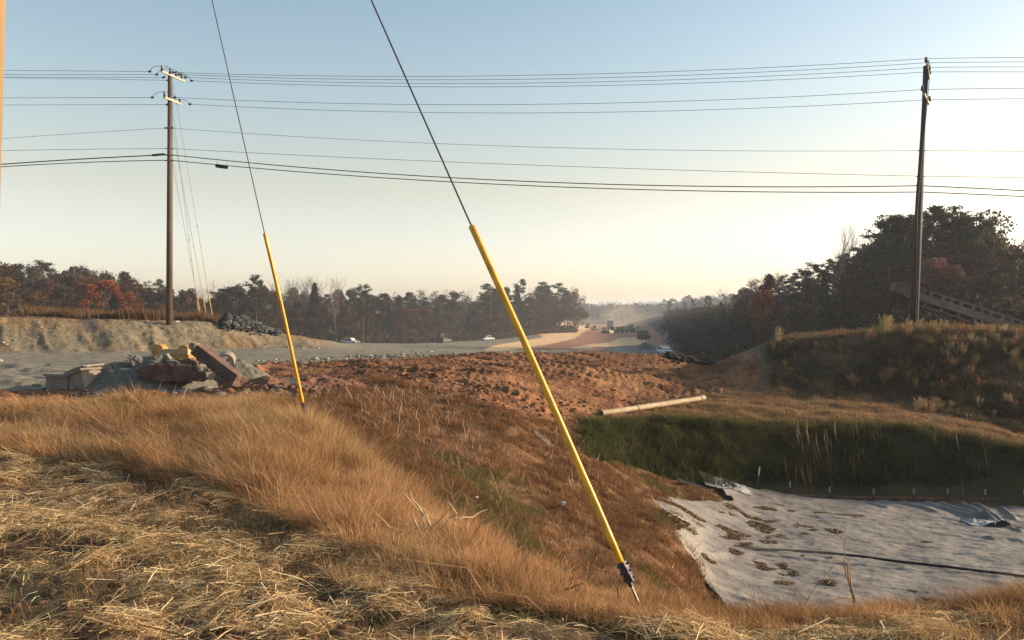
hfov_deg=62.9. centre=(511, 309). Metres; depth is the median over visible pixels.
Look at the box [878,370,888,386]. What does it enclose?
plume weed
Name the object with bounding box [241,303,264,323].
oak tree
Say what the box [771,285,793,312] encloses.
pine tree
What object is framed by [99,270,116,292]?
oak tree
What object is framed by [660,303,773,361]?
scrub
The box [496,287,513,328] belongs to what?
oak tree
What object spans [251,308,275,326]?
oak tree
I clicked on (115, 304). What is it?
cedar tree
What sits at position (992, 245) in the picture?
pine tree
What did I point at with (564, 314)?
thin leaved tree
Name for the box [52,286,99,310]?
oak tree
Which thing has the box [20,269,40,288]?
thin leaved tree
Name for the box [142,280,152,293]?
thin leaved tree
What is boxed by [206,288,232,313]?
pine tree
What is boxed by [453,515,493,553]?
dead weed
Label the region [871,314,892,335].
plume weed
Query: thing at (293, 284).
bare tree
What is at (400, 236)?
sky
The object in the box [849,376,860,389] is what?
plume weed
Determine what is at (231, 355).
concrete pipe
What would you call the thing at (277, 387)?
grey scraps
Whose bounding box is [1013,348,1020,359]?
plume weed
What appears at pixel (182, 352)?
compactor
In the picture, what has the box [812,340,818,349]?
plume weed
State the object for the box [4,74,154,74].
power line
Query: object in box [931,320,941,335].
plume weed
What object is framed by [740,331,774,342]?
oak tree
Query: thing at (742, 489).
plastic film
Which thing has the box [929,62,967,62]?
power line
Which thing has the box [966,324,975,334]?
plume weed
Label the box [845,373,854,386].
plume weed
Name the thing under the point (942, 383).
plume weed
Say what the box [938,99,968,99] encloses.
power line
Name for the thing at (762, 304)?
oak tree
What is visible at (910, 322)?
plume weed
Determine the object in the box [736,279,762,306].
thin leaved tree
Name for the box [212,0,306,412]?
guy wire
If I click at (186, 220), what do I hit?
guy wire
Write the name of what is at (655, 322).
terrain
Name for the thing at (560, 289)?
pine tree
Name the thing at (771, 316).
oak tree
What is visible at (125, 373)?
gravel heap
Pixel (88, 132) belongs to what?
power line
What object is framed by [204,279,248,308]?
bare tree
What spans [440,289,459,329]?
thin leaved tree
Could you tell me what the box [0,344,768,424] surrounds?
red clay
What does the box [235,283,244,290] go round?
oak tree
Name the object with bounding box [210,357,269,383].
gravel heap
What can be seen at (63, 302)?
thin leaved tree
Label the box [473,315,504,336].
oak tree
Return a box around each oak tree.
[0,263,16,274]
[0,264,13,282]
[0,271,29,312]
[0,274,53,315]
[0,287,22,315]
[1,288,38,314]
[26,265,51,306]
[29,279,63,307]
[44,273,78,307]
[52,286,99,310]
[54,275,80,307]
[58,265,102,295]
[61,270,69,275]
[61,283,109,309]
[63,276,96,306]
[69,266,78,277]
[75,271,99,306]
[76,279,132,311]
[90,289,109,309]
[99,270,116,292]
[110,271,130,295]
[114,292,142,309]
[114,294,147,308]
[119,283,140,310]
[124,276,141,297]
[124,283,157,307]
[142,301,174,311]
[143,287,159,308]
[144,290,173,307]
[162,296,190,312]
[164,301,180,312]
[174,292,194,313]
[176,288,199,300]
[182,298,209,312]
[205,297,226,311]
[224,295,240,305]
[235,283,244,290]
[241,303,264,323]
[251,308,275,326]
[254,288,279,326]
[263,309,290,333]
[269,291,288,330]
[274,311,313,333]
[285,287,302,319]
[286,306,317,337]
[295,293,318,322]
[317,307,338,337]
[317,317,357,341]
[328,289,346,324]
[329,302,353,333]
[336,308,358,336]
[343,308,376,337]
[345,288,360,334]
[354,293,379,327]
[354,300,374,333]
[360,312,395,338]
[368,295,383,331]
[372,293,397,333]
[390,307,415,335]
[392,295,407,335]
[401,292,419,325]
[404,308,425,336]
[410,308,435,336]
[429,294,456,330]
[429,308,443,334]
[444,290,464,331]
[463,301,485,331]
[469,293,495,331]
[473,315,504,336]
[487,297,511,331]
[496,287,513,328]
[516,301,532,331]
[520,304,545,331]
[521,296,543,326]
[533,285,547,326]
[533,292,554,324]
[533,313,557,331]
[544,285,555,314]
[544,299,564,324]
[552,309,563,329]
[560,292,574,322]
[565,294,589,328]
[729,292,763,313]
[730,311,767,329]
[733,287,750,310]
[734,314,776,329]
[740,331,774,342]
[745,291,786,312]
[748,290,780,338]
[752,273,782,324]
[760,309,801,324]
[767,294,799,319]
[794,280,825,310]
[814,317,860,330]
[823,258,865,314]
[842,248,880,309]
[854,271,976,323]
[856,241,905,286]
[858,287,908,324]
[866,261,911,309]
[895,275,1023,322]
[909,257,975,317]
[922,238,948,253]
[929,248,1023,298]
[945,254,1013,304]
[953,300,1019,321]
[985,245,1023,301]
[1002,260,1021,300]
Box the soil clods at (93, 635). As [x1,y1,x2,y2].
[0,474,501,639]
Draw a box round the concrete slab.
[136,363,208,381]
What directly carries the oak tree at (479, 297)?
on the gravel road at (26, 370)
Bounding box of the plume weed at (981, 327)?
[974,320,985,329]
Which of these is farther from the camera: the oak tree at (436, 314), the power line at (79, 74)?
the oak tree at (436, 314)
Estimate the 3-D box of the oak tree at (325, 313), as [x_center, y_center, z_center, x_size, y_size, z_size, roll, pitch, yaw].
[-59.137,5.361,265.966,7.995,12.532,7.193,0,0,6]
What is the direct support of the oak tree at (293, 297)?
on the terrain at (655, 322)
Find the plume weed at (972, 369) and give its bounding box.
[967,364,974,375]
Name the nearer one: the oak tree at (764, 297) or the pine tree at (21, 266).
the oak tree at (764, 297)
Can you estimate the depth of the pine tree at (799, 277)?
191.79 m
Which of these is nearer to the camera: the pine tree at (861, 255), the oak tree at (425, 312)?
the pine tree at (861, 255)
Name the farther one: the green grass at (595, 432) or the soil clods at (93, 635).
the green grass at (595, 432)
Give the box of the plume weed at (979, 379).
[971,375,986,388]
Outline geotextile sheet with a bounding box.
[654,487,1023,611]
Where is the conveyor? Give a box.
[888,282,1023,325]
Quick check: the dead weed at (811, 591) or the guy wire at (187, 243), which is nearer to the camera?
the dead weed at (811, 591)
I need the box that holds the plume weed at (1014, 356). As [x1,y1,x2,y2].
[1009,351,1017,362]
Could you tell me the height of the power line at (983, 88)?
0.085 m
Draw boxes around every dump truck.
[606,319,615,332]
[615,326,627,332]
[637,330,649,339]
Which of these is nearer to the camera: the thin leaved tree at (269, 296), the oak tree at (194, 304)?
the oak tree at (194, 304)
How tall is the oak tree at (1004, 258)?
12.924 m
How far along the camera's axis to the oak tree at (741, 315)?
183.66 m
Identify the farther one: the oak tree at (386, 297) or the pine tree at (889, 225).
the oak tree at (386, 297)
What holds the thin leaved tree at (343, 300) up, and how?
on the terrain at (655, 322)
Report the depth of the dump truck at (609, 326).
416.60 m
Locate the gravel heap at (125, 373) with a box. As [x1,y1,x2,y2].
[86,354,218,393]
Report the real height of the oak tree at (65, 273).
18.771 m
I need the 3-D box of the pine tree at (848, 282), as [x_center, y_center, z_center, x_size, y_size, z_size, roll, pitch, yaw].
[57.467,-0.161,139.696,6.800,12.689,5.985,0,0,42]
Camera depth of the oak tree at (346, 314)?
274.35 m
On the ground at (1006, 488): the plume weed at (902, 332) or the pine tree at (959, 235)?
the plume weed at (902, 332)
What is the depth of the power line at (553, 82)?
53.95 m
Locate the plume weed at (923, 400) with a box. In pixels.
[919,398,927,409]
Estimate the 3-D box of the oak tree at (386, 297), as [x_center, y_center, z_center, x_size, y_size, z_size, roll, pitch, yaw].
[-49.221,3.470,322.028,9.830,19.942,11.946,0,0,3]
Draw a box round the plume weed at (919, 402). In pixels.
[913,397,922,408]
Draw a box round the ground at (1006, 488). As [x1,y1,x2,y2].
[0,332,1023,639]
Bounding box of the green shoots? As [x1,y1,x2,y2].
[0,448,1022,639]
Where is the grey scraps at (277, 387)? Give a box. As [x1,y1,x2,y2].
[202,382,337,397]
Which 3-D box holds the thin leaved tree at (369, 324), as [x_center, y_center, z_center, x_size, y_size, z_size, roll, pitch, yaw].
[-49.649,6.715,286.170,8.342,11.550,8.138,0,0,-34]
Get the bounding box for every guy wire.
[172,77,211,312]
[173,115,198,309]
[173,133,205,311]
[173,166,199,310]
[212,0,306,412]
[371,0,638,602]
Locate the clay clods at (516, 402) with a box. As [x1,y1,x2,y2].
[234,346,758,421]
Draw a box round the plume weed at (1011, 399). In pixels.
[1004,393,1018,405]
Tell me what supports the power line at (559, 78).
attached to the utility pole at (169, 266)
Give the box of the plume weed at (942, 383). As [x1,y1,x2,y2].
[936,379,947,391]
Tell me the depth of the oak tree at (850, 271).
134.40 m
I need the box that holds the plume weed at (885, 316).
[883,315,893,330]
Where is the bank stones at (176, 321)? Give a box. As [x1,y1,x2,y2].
[0,320,540,361]
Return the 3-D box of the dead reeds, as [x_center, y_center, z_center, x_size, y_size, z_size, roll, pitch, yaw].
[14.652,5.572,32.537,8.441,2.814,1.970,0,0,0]
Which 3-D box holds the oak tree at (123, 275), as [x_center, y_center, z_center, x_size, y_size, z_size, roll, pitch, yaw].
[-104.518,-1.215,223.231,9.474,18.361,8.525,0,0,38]
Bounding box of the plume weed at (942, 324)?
[935,318,948,331]
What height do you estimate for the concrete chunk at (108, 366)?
0.351 m
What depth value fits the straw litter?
24.28 m
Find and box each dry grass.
[0,381,1023,639]
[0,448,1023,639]
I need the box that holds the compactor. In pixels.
[151,344,206,367]
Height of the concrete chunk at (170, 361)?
0.217 m
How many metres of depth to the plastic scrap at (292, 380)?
25.50 m
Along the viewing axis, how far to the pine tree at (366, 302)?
270.01 m
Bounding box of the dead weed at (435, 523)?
[374,492,485,542]
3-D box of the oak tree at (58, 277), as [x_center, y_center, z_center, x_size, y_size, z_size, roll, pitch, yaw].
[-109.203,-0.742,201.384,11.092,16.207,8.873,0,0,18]
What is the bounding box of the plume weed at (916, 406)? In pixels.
[912,401,919,410]
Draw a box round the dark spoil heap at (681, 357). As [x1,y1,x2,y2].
[664,352,716,365]
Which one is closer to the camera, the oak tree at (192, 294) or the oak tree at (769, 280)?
the oak tree at (769, 280)
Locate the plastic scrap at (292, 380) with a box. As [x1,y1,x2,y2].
[288,378,295,382]
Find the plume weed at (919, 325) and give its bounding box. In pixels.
[915,321,925,331]
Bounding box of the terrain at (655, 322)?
[198,304,821,356]
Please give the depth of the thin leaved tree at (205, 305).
223.05 m
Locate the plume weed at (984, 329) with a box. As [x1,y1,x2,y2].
[981,323,992,333]
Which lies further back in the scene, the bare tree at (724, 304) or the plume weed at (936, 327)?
the bare tree at (724, 304)
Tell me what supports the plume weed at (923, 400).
on the ground at (1006, 488)
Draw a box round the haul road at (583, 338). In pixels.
[485,320,667,353]
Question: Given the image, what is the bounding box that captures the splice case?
[215,162,227,168]
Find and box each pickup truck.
[341,338,359,342]
[481,336,494,340]
[657,346,672,353]
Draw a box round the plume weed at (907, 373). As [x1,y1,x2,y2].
[902,371,911,381]
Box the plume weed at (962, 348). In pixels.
[957,341,967,355]
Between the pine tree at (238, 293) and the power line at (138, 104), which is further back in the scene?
the pine tree at (238, 293)
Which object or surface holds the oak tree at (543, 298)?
on the haul road at (583, 338)
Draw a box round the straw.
[0,445,1023,639]
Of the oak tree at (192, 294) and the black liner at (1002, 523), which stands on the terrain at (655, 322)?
the oak tree at (192, 294)
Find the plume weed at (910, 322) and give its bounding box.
[905,319,915,335]
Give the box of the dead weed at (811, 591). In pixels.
[781,558,838,606]
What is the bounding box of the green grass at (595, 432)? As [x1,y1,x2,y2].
[567,409,1023,489]
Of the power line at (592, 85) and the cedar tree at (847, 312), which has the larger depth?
the cedar tree at (847, 312)
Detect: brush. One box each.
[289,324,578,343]
[663,286,1023,342]
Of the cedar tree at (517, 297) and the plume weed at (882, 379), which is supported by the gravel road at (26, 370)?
the cedar tree at (517, 297)
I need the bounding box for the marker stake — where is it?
[756,467,759,488]
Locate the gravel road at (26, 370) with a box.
[0,318,675,390]
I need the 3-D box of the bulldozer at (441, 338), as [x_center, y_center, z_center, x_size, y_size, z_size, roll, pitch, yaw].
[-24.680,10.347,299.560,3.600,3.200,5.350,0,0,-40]
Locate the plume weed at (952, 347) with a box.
[945,341,958,351]
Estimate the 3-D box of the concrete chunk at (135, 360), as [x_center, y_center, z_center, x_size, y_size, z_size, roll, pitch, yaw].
[-12.396,1.684,27.597,0.411,0.373,0.657,0,0,-29]
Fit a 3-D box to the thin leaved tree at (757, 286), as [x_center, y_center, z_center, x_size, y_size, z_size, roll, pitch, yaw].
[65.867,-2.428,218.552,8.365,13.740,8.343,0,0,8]
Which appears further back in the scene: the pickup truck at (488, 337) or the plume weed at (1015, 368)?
the pickup truck at (488, 337)
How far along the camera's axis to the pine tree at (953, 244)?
113.70 m
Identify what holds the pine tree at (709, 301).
on the terrain at (655, 322)
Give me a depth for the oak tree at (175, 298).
218.06 m
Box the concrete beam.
[188,342,246,386]
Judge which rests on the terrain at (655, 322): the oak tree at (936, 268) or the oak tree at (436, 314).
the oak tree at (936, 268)
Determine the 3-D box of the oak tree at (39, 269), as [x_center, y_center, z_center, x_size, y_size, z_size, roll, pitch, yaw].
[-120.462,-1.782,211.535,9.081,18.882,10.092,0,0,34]
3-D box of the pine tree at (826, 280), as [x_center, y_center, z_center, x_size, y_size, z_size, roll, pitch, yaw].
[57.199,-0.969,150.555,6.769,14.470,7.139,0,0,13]
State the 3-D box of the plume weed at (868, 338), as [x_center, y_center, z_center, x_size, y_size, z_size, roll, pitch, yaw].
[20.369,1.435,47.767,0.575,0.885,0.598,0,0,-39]
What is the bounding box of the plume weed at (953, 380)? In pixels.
[948,373,957,386]
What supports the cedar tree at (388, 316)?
on the terrain at (655, 322)
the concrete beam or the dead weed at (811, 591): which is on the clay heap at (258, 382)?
the concrete beam
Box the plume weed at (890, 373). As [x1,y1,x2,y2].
[885,366,896,380]
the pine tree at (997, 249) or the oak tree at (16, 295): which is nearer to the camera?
the pine tree at (997, 249)
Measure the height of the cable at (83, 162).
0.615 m
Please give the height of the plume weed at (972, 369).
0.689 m
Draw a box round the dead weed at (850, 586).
[805,530,855,606]
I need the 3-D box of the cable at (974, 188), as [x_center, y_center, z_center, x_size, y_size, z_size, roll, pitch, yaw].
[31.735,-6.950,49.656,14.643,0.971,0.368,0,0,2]
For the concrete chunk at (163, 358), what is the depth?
27.64 m
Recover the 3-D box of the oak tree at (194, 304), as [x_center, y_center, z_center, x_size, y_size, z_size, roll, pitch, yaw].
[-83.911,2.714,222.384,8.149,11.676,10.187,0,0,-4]
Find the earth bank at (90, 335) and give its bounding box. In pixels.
[0,315,331,354]
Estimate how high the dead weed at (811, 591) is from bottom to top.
0.315 m
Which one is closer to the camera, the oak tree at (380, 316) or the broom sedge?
the broom sedge
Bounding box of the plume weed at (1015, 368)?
[1008,358,1023,370]
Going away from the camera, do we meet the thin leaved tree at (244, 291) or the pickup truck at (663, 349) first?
the pickup truck at (663, 349)
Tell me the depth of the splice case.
57.26 m
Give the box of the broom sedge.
[18,301,221,323]
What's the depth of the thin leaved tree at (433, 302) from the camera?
329.34 m
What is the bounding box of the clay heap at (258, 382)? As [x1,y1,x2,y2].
[220,375,310,390]
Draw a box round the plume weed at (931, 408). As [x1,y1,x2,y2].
[922,400,940,412]
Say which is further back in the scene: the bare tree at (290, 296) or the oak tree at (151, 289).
the bare tree at (290, 296)
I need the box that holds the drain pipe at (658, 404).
[599,395,705,415]
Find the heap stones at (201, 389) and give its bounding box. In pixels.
[31,384,214,396]
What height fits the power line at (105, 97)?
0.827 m
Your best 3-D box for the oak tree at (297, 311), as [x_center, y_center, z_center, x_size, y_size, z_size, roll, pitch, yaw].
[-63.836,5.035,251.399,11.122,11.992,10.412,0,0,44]
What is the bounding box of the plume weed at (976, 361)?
[973,353,980,366]
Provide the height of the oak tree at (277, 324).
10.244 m
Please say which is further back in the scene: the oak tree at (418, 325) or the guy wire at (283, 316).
the oak tree at (418, 325)
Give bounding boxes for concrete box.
[43,372,69,389]
[64,366,105,388]
[65,363,103,371]
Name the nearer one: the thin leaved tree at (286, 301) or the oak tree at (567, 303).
the thin leaved tree at (286, 301)
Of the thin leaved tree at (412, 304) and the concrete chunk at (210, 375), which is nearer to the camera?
the concrete chunk at (210, 375)
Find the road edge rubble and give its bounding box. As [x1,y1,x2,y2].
[315,351,511,357]
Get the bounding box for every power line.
[2,148,163,150]
[3,128,160,138]
[4,70,147,71]
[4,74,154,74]
[43,78,133,79]
[61,97,149,97]
[87,77,161,77]
[112,104,164,104]
[171,148,901,175]
[175,58,924,76]
[175,89,919,104]
[175,128,916,150]
[180,63,918,79]
[185,67,922,83]
[193,100,917,112]
[204,72,921,86]
[924,88,1022,89]
[927,57,1023,58]
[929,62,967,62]
[933,176,1020,177]
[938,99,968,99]
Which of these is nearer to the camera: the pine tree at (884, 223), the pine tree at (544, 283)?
the pine tree at (884, 223)
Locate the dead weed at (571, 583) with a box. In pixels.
[562,560,608,594]
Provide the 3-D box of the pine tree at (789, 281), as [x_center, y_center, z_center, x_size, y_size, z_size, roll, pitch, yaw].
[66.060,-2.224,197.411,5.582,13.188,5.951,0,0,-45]
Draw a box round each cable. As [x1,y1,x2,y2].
[1,154,166,164]
[1,160,163,166]
[171,154,915,186]
[171,160,915,192]
[924,192,1023,196]
[925,185,1023,190]
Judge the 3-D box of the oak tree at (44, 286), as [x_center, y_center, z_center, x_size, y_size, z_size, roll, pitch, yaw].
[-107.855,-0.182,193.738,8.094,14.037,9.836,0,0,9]
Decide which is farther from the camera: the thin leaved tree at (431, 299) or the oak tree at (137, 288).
the thin leaved tree at (431, 299)
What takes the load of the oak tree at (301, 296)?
on the terrain at (655, 322)
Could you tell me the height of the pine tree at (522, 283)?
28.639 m
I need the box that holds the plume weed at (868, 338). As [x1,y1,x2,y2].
[864,327,872,341]
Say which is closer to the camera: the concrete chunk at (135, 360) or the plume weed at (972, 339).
the concrete chunk at (135, 360)
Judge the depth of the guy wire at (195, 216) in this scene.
62.67 m
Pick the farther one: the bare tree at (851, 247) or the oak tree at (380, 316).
the oak tree at (380, 316)
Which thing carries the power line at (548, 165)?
attached to the utility pole at (169, 266)
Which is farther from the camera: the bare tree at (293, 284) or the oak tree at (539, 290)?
the oak tree at (539, 290)
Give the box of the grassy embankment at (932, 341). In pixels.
[762,320,1023,432]
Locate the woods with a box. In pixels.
[257,293,829,319]
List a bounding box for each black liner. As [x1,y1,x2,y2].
[677,478,706,488]
[986,520,1022,527]
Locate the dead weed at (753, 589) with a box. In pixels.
[749,565,764,603]
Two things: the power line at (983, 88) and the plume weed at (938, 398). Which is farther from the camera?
the power line at (983, 88)
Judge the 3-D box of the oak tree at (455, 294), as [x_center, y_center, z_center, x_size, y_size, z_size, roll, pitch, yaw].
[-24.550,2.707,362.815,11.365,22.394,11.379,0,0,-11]
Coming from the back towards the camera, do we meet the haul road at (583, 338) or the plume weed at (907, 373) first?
the haul road at (583, 338)
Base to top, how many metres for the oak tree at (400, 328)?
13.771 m
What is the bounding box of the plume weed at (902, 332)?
[901,323,912,336]
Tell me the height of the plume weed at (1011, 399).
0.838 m
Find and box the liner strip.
[734,544,1023,576]
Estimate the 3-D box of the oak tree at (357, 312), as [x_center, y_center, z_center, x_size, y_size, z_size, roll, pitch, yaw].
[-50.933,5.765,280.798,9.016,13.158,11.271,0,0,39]
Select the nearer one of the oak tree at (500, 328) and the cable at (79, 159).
the cable at (79, 159)
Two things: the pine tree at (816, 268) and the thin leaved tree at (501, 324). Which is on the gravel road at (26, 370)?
the thin leaved tree at (501, 324)
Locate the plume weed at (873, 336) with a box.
[870,331,876,340]
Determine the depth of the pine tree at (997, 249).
111.18 m
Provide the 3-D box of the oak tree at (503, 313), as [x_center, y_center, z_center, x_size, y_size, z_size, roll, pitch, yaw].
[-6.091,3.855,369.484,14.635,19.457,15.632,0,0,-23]
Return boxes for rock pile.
[218,312,283,335]
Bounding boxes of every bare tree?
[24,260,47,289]
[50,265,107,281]
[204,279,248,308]
[269,280,300,320]
[279,281,302,317]
[284,275,303,321]
[293,276,320,315]
[303,276,327,311]
[323,275,344,341]
[714,290,742,314]
[741,275,767,311]
[772,270,794,308]
[824,216,862,300]
[832,232,867,286]
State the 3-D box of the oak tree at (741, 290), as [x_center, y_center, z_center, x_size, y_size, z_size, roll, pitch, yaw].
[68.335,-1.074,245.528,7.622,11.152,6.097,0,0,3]
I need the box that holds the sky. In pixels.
[0,0,1023,305]
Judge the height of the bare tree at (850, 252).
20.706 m
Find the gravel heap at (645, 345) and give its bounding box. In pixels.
[638,342,656,349]
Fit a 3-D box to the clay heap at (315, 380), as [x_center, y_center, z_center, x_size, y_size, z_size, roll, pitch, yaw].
[-6.992,2.569,29.500,4.400,0.577,2.800,0,0,0]
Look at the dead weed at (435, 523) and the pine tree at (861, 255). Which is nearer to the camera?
the dead weed at (435, 523)
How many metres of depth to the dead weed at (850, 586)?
5.48 m
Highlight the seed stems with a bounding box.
[1,378,741,631]
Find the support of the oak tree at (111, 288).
on the terrain at (655, 322)
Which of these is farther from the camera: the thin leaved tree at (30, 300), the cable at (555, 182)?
the thin leaved tree at (30, 300)
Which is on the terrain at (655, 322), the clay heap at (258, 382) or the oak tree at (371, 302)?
the oak tree at (371, 302)
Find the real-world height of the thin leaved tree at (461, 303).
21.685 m
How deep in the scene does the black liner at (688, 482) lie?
29.82 m
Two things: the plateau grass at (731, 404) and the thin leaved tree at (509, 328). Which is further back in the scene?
the thin leaved tree at (509, 328)
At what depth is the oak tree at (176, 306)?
206.60 m
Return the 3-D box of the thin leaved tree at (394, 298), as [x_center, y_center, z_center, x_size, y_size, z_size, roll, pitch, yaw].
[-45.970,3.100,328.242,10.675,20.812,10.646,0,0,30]
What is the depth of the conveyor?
59.47 m
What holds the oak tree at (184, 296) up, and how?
on the terrain at (655, 322)
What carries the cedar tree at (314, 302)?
on the terrain at (655, 322)
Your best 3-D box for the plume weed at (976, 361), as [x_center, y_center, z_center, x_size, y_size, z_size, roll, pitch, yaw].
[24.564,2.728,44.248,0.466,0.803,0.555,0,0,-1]
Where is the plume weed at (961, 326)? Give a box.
[955,321,969,334]
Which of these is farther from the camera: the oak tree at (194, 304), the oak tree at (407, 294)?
the oak tree at (407, 294)
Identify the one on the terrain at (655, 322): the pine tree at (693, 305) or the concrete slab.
the pine tree at (693, 305)
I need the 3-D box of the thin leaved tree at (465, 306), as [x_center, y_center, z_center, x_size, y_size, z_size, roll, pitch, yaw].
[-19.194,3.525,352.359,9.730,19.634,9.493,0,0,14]
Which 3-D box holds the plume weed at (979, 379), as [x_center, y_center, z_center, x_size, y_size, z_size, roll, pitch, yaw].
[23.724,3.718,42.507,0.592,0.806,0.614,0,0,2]
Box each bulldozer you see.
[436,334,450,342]
[601,327,613,333]
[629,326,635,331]
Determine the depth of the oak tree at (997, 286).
94.55 m
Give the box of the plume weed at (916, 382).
[913,378,918,387]
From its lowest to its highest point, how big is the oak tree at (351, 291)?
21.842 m
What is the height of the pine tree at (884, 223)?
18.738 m
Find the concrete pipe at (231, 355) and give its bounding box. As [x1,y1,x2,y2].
[219,351,235,365]
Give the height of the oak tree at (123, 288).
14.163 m
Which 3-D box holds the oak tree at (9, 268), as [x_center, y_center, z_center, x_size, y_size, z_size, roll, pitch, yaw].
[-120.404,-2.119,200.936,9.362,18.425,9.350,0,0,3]
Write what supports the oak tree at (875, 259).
on the terrain at (655, 322)
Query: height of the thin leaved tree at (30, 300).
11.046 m
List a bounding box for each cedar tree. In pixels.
[106,294,120,311]
[303,282,327,339]
[369,304,377,334]
[383,307,397,338]
[462,315,474,339]
[509,287,526,328]
[813,275,829,312]
[834,308,854,328]
[860,300,879,328]
[874,292,899,327]
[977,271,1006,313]
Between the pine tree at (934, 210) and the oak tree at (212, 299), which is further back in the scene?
the oak tree at (212, 299)
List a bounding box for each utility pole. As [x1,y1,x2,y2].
[0,0,5,188]
[148,65,192,324]
[909,57,930,328]
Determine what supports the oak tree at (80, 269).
on the terrain at (655, 322)
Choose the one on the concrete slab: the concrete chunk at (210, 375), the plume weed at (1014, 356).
the concrete chunk at (210, 375)
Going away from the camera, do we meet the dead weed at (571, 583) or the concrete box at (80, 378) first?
the dead weed at (571, 583)
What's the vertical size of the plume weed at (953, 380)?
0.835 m
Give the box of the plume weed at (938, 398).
[931,395,940,403]
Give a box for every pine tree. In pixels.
[11,263,36,286]
[31,259,60,288]
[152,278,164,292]
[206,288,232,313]
[211,286,254,314]
[241,274,270,320]
[320,294,334,330]
[340,295,355,324]
[353,284,373,342]
[379,300,393,327]
[414,297,429,330]
[478,283,511,329]
[478,292,494,329]
[501,291,514,325]
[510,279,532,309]
[534,281,558,316]
[549,283,568,323]
[690,299,696,309]
[704,296,711,306]
[729,293,739,306]
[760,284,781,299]
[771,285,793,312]
[774,274,788,300]
[781,272,800,306]
[787,279,810,304]
[790,268,814,297]
[801,262,823,305]
[811,264,844,311]
[814,258,840,302]
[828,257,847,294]
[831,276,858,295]
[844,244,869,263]
[854,229,897,270]
[856,214,912,289]
[866,213,905,245]
[877,210,939,271]
[911,204,960,261]
[925,207,950,249]
[926,205,993,258]
[932,231,970,255]
[946,224,995,269]
[949,215,1003,294]
[971,212,1006,259]
[973,227,1018,271]
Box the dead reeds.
[784,417,991,492]
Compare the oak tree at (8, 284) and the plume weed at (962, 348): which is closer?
the plume weed at (962, 348)
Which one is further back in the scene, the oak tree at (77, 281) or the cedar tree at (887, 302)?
the oak tree at (77, 281)
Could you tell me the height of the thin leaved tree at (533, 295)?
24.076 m
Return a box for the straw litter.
[648,496,943,604]
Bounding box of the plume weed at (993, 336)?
[989,332,999,344]
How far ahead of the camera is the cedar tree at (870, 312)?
106.59 m
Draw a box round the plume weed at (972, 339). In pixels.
[968,334,981,347]
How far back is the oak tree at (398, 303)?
315.52 m
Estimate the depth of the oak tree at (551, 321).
403.49 m
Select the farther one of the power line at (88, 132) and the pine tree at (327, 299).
the pine tree at (327, 299)
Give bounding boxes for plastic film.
[700,471,751,495]
[960,518,999,525]
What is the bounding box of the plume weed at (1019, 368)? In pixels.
[1014,362,1023,373]
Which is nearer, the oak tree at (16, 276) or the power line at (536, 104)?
the power line at (536, 104)
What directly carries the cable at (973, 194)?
attached to the utility pole at (915, 272)
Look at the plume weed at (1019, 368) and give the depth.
43.42 m
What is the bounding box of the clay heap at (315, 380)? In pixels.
[278,374,370,387]
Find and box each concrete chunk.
[104,363,112,370]
[110,361,121,368]
[130,355,142,366]
[143,353,171,362]
[166,360,178,362]
[175,358,199,363]
[194,364,206,371]
[204,371,215,379]
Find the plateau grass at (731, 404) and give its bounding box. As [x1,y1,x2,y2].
[631,368,1023,447]
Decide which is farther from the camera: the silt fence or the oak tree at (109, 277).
the oak tree at (109, 277)
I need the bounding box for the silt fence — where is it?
[765,482,1023,502]
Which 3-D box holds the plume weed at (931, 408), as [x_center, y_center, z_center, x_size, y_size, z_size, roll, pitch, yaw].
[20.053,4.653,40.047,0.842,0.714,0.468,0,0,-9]
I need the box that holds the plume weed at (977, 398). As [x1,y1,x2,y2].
[976,396,982,407]
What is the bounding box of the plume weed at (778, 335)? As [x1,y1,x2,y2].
[774,326,784,341]
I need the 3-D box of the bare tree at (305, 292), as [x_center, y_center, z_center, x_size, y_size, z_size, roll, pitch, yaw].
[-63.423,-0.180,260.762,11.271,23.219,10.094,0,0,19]
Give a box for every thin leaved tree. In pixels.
[12,288,49,314]
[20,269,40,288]
[26,290,61,307]
[27,292,73,308]
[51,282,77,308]
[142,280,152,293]
[196,298,210,310]
[236,285,258,313]
[265,286,286,320]
[281,291,304,334]
[338,294,351,322]
[359,313,377,337]
[384,293,403,333]
[403,294,419,333]
[414,290,424,307]
[426,294,442,331]
[427,290,442,328]
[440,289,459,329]
[455,291,467,331]
[459,295,476,330]
[492,311,511,329]
[503,315,523,331]
[522,288,540,316]
[559,296,571,324]
[561,286,585,329]
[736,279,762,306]
[750,278,775,295]
[963,209,1023,289]
[995,229,1022,249]
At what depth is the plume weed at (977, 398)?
40.87 m

